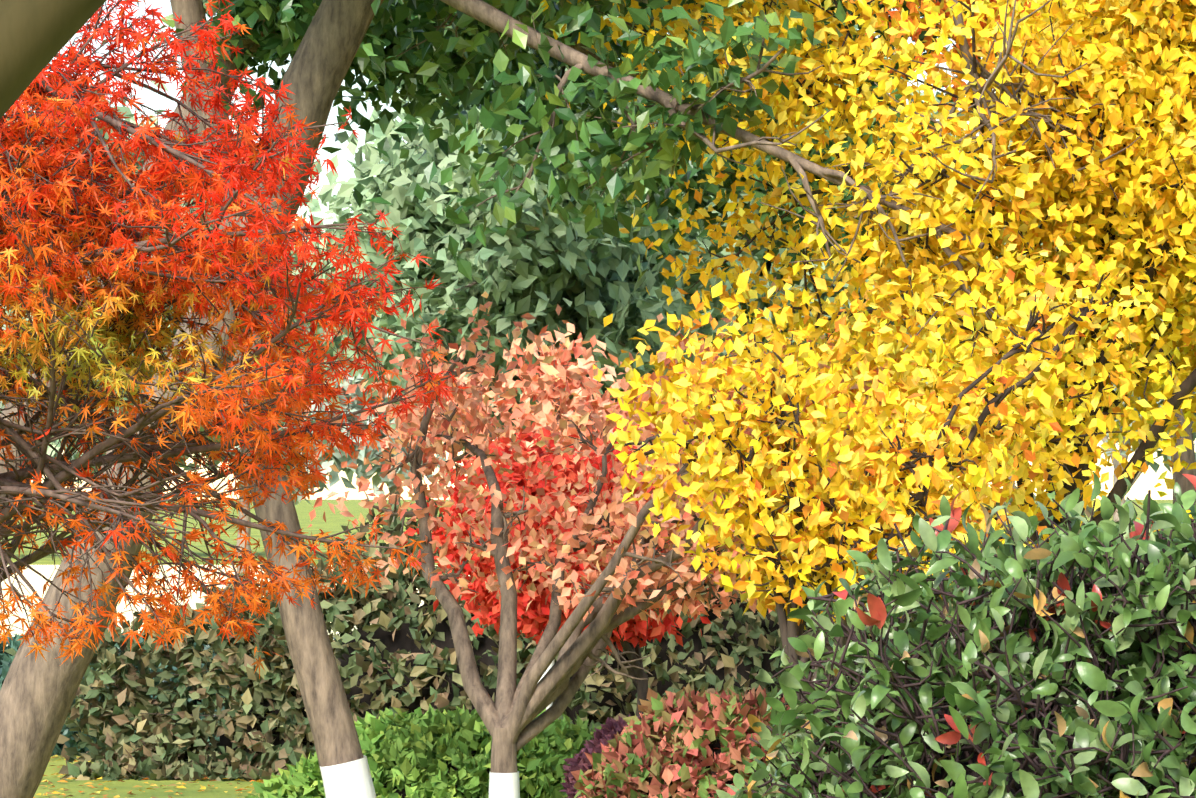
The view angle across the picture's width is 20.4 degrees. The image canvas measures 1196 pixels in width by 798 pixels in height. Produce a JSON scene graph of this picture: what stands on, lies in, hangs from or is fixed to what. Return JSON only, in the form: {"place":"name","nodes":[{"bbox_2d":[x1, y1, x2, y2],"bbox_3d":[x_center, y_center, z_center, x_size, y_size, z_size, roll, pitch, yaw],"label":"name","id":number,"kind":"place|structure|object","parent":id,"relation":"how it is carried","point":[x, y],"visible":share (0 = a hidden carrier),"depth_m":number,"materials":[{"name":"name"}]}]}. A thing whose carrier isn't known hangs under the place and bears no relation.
{"place":"outdoors","nodes":[
{"label":"outdoors","id":0,"kind":"place"},
{"bbox_2d":[0,565,469,645],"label":"path","id":1,"kind":"structure","parent":0,"point":[36,581],"depth_m":88.19,"materials":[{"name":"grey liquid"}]},
{"bbox_2d":[0,500,1172,797],"bbox_3d":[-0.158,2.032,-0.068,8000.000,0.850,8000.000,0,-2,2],"label":"ground","id":2,"kind":"structure","parent":0,"point":[304,508],"depth_m":143.62,"materials":[{"name":"green plant"}]},
{"bbox_2d":[0,301,78,481],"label":"tree","id":3,"kind":"object","parent":2,"relation":"on","point":[2,405],"depth_m":134.19,"materials":[{"name":"green plant"}]},
{"bbox_2d":[0,0,105,118],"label":"tree","id":4,"kind":"object","parent":2,"relation":"on","point":[36,36],"visible":1,"depth_m":1.98,"materials":[{"name":"brown plant"}]},
{"bbox_2d":[33,755,262,797],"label":"fallen leaves","id":5,"kind":"object","parent":2,"relation":"on","point":[106,788],"visible":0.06,"depth_m":23.38,"materials":[{"name":"yellow plant"}]},
{"bbox_2d":[0,631,334,755],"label":"hedge","id":6,"kind":"object","parent":2,"relation":"on","point":[6,659],"depth_m":28.22,"materials":[{"name":"green plant"}]},
{"bbox_2d":[3,81,353,635],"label":"tree","id":7,"kind":"object","parent":2,"relation":"on","point":[314,205],"depth_m":41.64,"materials":[{"name":"plant"}]},
{"bbox_2d":[0,0,470,678],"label":"maple tree","id":8,"kind":"object","parent":2,"relation":"on","point":[114,340],"depth_m":4.34,"materials":[{"name":"plant"}]},
{"bbox_2d":[181,422,343,557],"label":"tree","id":9,"kind":"object","parent":2,"relation":"on","point":[321,484],"depth_m":136.25,"materials":[{"name":"plant"}]},
{"bbox_2d":[170,0,363,794],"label":"straight tree","id":10,"kind":"object","parent":2,"relation":"on","point":[327,709],"visible":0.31,"depth_m":13.97,"materials":[{"name":"brown wood"}]},
{"bbox_2d":[320,755,376,797],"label":"tree trunk","id":11,"kind":"object","parent":2,"relation":"on","point":[352,779],"visible":0.88,"depth_m":13.91,"materials":[{"name":"white paint"}]},
{"bbox_2d":[278,217,450,531],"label":"tree","id":12,"kind":"object","parent":2,"relation":"on","point":[336,459],"depth_m":123.30,"materials":[{"name":"plant"}]},
{"bbox_2d":[244,703,604,797],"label":"green hedge shrub","id":13,"kind":"object","parent":2,"relation":"on","point":[405,743],"depth_m":17.55,"materials":[{"name":"green plant"}]},
{"bbox_2d":[489,771,519,797],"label":"trunk whitewash","id":14,"kind":"object","parent":2,"relation":"on","point":[504,785],"visible":0.86,"depth_m":14.90,"materials":[{"name":"white paint"}]},
{"bbox_2d":[269,48,771,479],"bbox_3d":[-1.042,-0.471,33.799,5.637,7.592,5.320,0,-2,2],"label":"tree","id":15,"kind":"object","parent":2,"relation":"on","point":[535,283],"depth_m":32.41,"materials":[{"name":"green plant"}]},
{"bbox_2d":[0,0,1043,521],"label":"camphor tree","id":16,"kind":"object","parent":2,"relation":"on","point":[382,88],"depth_m":25.19,"materials":[{"name":"green plant"}]},
{"bbox_2d":[358,320,716,671],"bbox_3d":[-0.300,1.098,23.900,2.921,3.341,2.485,0,-2,2],"label":"tree","id":17,"kind":"object","parent":2,"relation":"on","point":[559,373],"depth_m":24.01,"materials":[{"name":"plant"}]},
{"bbox_2d":[538,659,554,709],"bbox_3d":[-0.365,2.318,23.943,0.158,0.906,0.158,0,-2,2],"label":"lime tree trunk","id":18,"kind":"object","parent":2,"relation":"on","point":[547,670],"visible":0.04,"depth_m":23.90,"materials":[{"name":"white paint"}]},
{"bbox_2d":[397,424,720,655],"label":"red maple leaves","id":19,"kind":"object","parent":2,"relation":"on","point":[533,620],"visible":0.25,"depth_m":19.86,"materials":[{"name":"red plant"}]},
{"bbox_2d":[484,477,647,716],"bbox_3d":[-0.190,1.380,19.879,1.217,2.344,1.200,0,-2,2],"label":"tree trunk","id":20,"kind":"object","parent":2,"relation":"on","point":[642,687],"visible":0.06,"depth_m":19.91,"materials":[{"name":"brown wood"}]},
{"bbox_2d":[0,0,1139,797],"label":"evergreen tree","id":21,"kind":"object","parent":2,"relation":"on","point":[559,144],"depth_m":13.07,"materials":[{"name":"green plant"}]},
{"bbox_2d":[4,486,1160,781],"bbox_3d":[1.227,1.905,24.920,11.242,2.416,2.604,0,-2,2],"label":"hedge shrub","id":22,"kind":"object","parent":2,"relation":"on","point":[156,746],"depth_m":24.40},
{"bbox_2d":[560,714,646,797],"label":"purple shrub","id":23,"kind":"object","parent":2,"relation":"on","point":[606,732],"visible":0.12,"depth_m":16.87,"materials":[{"name":"purple plant"}]},
{"bbox_2d":[295,277,912,772],"bbox_3d":[0.103,0.887,15.366,3.092,2.810,2.498,0,-2,2],"label":"tree","id":24,"kind":"object","parent":2,"relation":"on","point":[584,523],"depth_m":15.21,"materials":[{"name":"plant"}]},
{"bbox_2d":[571,683,827,797],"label":"shrub","id":25,"kind":"object","parent":2,"relation":"on","point":[663,734],"depth_m":12.17,"materials":[{"name":"pink plant"}]},
{"bbox_2d":[593,280,1030,672],"bbox_3d":[1.486,0.938,21.926,3.051,3.449,2.473,0,-2,2],"label":"tree","id":26,"kind":"object","parent":2,"relation":"on","point":[662,367],"depth_m":21.60,"materials":[{"name":"yellow plant"}]},
{"bbox_2d":[614,24,1057,383],"bbox_3d":[2.770,-0.422,38.014,5.939,7.973,5.595,0,-2,2],"label":"tree","id":27,"kind":"object","parent":2,"relation":"on","point":[761,305],"depth_m":36.45,"materials":[{"name":"plant"}]},
{"bbox_2d":[540,0,1195,563],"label":"golden tree","id":28,"kind":"object","parent":2,"relation":"on","point":[1154,56],"depth_m":12.96,"materials":[{"name":"yellow plant"}]},
{"bbox_2d":[604,222,1187,731],"bbox_3d":[1.049,0.747,11.789,2.065,2.718,1.739,0,-2,2],"label":"amber tree","id":29,"kind":"object","parent":2,"relation":"on","point":[880,489],"depth_m":11.52,"materials":[{"name":"yellow plant"}]},
{"bbox_2d":[716,472,1195,797],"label":"photinia shrub","id":30,"kind":"object","parent":2,"relation":"on","point":[1086,673],"depth_m":4.65,"materials":[{"name":"green plant"}]},
{"bbox_2d":[842,0,1195,509],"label":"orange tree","id":31,"kind":"object","parent":2,"relation":"on","point":[896,14],"depth_m":18.85,"materials":[{"name":"plant"}]},
{"bbox_2d":[945,0,1195,488],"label":"golden tree","id":32,"kind":"object","parent":2,"relation":"on","point":[1118,471],"depth_m":15.50,"materials":[{"name":"yellow plant"}]},
{"bbox_2d":[986,312,1195,521],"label":"tree","id":33,"kind":"object","parent":2,"relation":"on","point":[1155,466],"depth_m":128.89,"materials":[{"name":"plant"}]},
{"bbox_2d":[18,0,1195,499],"label":"sky","id":34,"kind":"structure","parent":0,"point":[1147,481],"materials":[{"name":"white"}]},
{"bbox_2d":[986,379,1014,522],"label":"tree","id":35,"kind":"object","parent":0,"point":[1013,487],"depth_m":144.66,"materials":[{"name":"plant"}]}
]}

